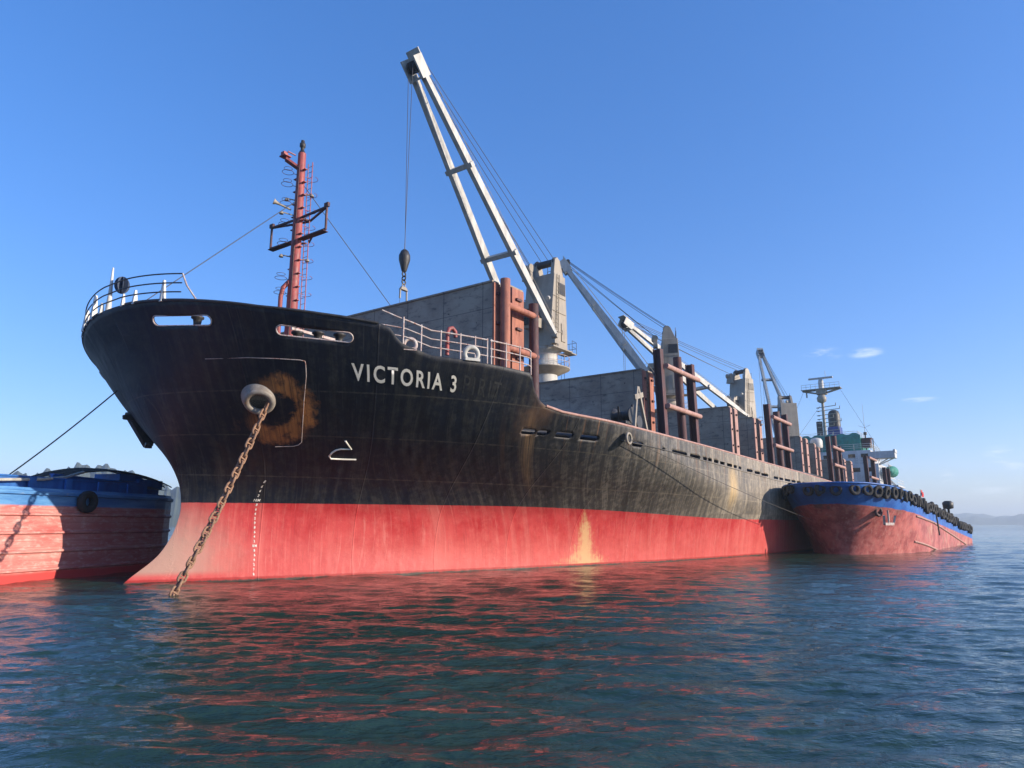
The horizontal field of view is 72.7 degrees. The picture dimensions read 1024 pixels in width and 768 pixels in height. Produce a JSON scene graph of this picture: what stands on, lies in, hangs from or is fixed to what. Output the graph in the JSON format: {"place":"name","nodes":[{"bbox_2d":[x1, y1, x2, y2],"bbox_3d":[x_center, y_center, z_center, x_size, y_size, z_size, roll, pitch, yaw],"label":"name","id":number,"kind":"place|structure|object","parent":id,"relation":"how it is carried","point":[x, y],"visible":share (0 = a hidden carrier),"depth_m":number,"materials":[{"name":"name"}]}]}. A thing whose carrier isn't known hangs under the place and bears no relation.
{"place":"outdoors","nodes":[
{"label":"outdoors","id":0,"kind":"place"},
{"bbox_2d":[12,462,180,525],"bbox_3d":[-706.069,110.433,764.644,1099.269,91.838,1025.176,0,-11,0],"label":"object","id":1,"kind":"structure","parent":0,"point":[175,494],"depth_m":945.96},
{"bbox_2d":[0,525,1023,767],"bbox_3d":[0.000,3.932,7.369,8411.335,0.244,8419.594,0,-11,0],"label":"sea","id":2,"kind":"structure","parent":0,"point":[807,659],"depth_m":11.92,"materials":[{"name":"liquid"}]},
{"bbox_2d":[0,468,173,584],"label":"cargo barge","id":3,"kind":"object","parent":2,"relation":"on","point":[49,529],"visible":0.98,"depth_m":32.52,"materials":[{"name":"red paint"}]},
{"bbox_2d":[77,491,97,512],"bbox_3d":[-19.898,5.525,32.639,0.345,1.044,1.020,-3,-12,13],"label":"tyre fender","id":4,"kind":"object","parent":3,"relation":"hanging from","point":[82,506],"visible":1,"depth_m":32.46,"materials":[{"name":"black rubber"}]},
{"bbox_2d":[81,47,904,584],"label":"cargo ship","id":5,"kind":"object","parent":2,"relation":"on","point":[447,431],"visible":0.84,"depth_m":33.75,"materials":[{"name":"paint"}]},
{"bbox_2d":[10,390,116,473],"bbox_3d":[-20.090,2.095,31.327,4.504,4.188,0.060,1,-11,-5],"label":"mooring rope","id":6,"kind":"object","parent":5,"relation":"attached to","point":[64,433],"visible":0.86,"depth_m":31.28,"materials":[{"name":"black fabric"}]},
{"bbox_2d":[169,402,269,595],"bbox_3d":[-10.818,4.129,25.980,0.339,7.639,3.898,-6,-13,27],"label":"anchor chain","id":7,"kind":"object","parent":5,"relation":"hanging from","point":[208,527],"visible":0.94,"depth_m":25.77,"materials":[{"name":"brown metal"}]},
{"bbox_2d":[632,440,811,519],"bbox_3d":[15.285,6.957,46.123,0.032,3.977,28.373,-9,-15,39],"label":"mooring rope","id":8,"kind":"object","parent":5,"relation":"attached to","point":[712,478],"visible":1,"depth_m":42.41,"materials":[{"name":"black fabric"}]},
{"bbox_2d":[782,481,971,554],"bbox_3d":[39.535,14.821,72.417,9.959,7.300,52.000,-9,-14,37],"label":"river barge","id":9,"kind":"object","parent":2,"relation":"on","point":[845,521],"visible":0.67,"depth_m":55.67,"materials":[{"name":"paint"}]},
{"bbox_2d":[783,486,789,495],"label":"tyre fender","id":10,"kind":"object","parent":9,"relation":"attached to","point":[785,492],"visible":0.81,"depth_m":56.53,"materials":[{"name":"black rubber"}]},
{"bbox_2d":[787,483,794,493],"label":"tyre fender","id":11,"kind":"object","parent":9,"relation":"attached to","point":[790,490],"visible":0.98,"depth_m":55.32,"materials":[{"name":"black rubber"}]},
{"bbox_2d":[802,487,813,495],"bbox_3d":[22.994,8.252,54.033,0.278,0.903,0.881,2,-11,-33],"label":"tyre fender","id":12,"kind":"object","parent":9,"relation":"attached to","point":[806,493],"visible":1,"depth_m":53.86,"materials":[{"name":"black rubber"}]},
{"bbox_2d":[814,486,820,495],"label":"tyre fender","id":13,"kind":"object","parent":9,"relation":"attached to","point":[816,488],"visible":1,"depth_m":53.16,"materials":[{"name":"black rubber"}]},
{"bbox_2d":[814,485,825,493],"bbox_3d":[23.577,8.025,53.307,0.824,0.845,0.260,-4,-12,17],"label":"tyre fender","id":14,"kind":"object","parent":9,"relation":"attached to","point":[823,490],"visible":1,"depth_m":53.13,"materials":[{"name":"black rubber"}]},
{"bbox_2d":[830,486,841,495],"bbox_3d":[24.612,8.045,52.890,0.877,0.899,0.277,-3,-6,12],"label":"tyre fender","id":15,"kind":"object","parent":9,"relation":"attached to","point":[832,492],"visible":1,"depth_m":52.77,"materials":[{"name":"black rubber"}]},
{"bbox_2d":[849,485,860,494],"bbox_3d":[25.951,7.969,52.722,0.906,0.929,0.286,3,-17,-13],"label":"tyre fender","id":16,"kind":"object","parent":9,"relation":"attached to","point":[853,492],"visible":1,"depth_m":52.58,"materials":[{"name":"black rubber"}]},
{"bbox_2d":[862,485,872,495],"bbox_3d":[27.054,8.057,52.970,0.881,0.904,0.278,2,-15,-10],"label":"tyre fender","id":17,"kind":"object","parent":9,"relation":"attached to","point":[866,493],"visible":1,"depth_m":52.84,"materials":[{"name":"black rubber"}]},
{"bbox_2d":[872,485,882,497],"bbox_3d":[28.052,8.249,53.405,0.970,0.995,0.306,5,1,-23],"label":"tyre fender","id":18,"kind":"object","parent":9,"relation":"attached to","point":[880,491],"visible":0.97,"depth_m":53.26,"materials":[{"name":"black rubber"}]},
{"bbox_2d":[882,486,890,498],"bbox_3d":[29.019,8.409,53.935,1.016,1.042,0.321,10,-1,-41],"label":"tyre fender","id":19,"kind":"object","parent":9,"relation":"attached to","point":[886,492],"visible":1,"depth_m":53.72,"materials":[{"name":"black rubber"}]},
{"bbox_2d":[890,486,897,498],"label":"tyre fender","id":20,"kind":"object","parent":9,"relation":"attached to","point":[894,493],"visible":1,"depth_m":54.31,"materials":[{"name":"black rubber"}]},
{"bbox_2d":[898,488,902,498],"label":"tyre fender","id":21,"kind":"object","parent":9,"relation":"attached to","point":[900,493],"visible":0.99,"depth_m":54.98,"materials":[{"name":"black rubber"}]},
{"bbox_2d":[903,491,907,501],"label":"tyre fender","id":22,"kind":"object","parent":9,"relation":"attached to","point":[905,496],"visible":0.96,"depth_m":55.65,"materials":[{"name":"black rubber"}]},
{"bbox_2d":[907,491,913,501],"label":"tyre fender","id":23,"kind":"object","parent":9,"relation":"attached to","point":[910,496],"visible":0.84,"depth_m":56.51,"materials":[{"name":"black rubber"}]},
{"bbox_2d":[911,494,916,504],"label":"tyre fender","id":24,"kind":"object","parent":9,"relation":"attached to","point":[914,502],"visible":0.74,"depth_m":57.28,"materials":[{"name":"black rubber"}]},
{"bbox_2d":[914,494,918,505],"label":"tyre fender","id":25,"kind":"object","parent":9,"relation":"attached to","point":[917,496],"visible":0.59,"depth_m":57.88,"materials":[{"name":"black rubber"}]},
{"bbox_2d":[923,501,927,511],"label":"tyre fender","id":26,"kind":"object","parent":9,"relation":"attached to","point":[925,509],"visible":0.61,"depth_m":61.14,"materials":[{"name":"black rubber"}]},
{"bbox_2d":[929,501,934,512],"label":"tyre fender","id":27,"kind":"object","parent":9,"relation":"attached to","point":[933,505],"visible":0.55,"depth_m":64.22,"materials":[{"name":"black rubber"}]},
{"bbox_2d":[0,0,1023,516],"label":"sky","id":28,"kind":"structure","parent":0,"point":[835,188],"materials":[{"name":"blue"}]},
{"bbox_2d":[953,513,1009,517],"bbox_3d":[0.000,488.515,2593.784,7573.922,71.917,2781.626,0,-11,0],"label":"hills","id":29,"kind":"structure","parent":0,"point":[962,515],"depth_m":3102.66,"materials":[{"name":"grey"}]},
{"bbox_2d":[959,514,1023,524],"bbox_3d":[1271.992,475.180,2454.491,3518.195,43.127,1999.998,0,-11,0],"label":"hills","id":30,"kind":"structure","parent":0,"point":[1018,519],"depth_m":2503.82,"materials":[{"name":"grey"}]}
]}

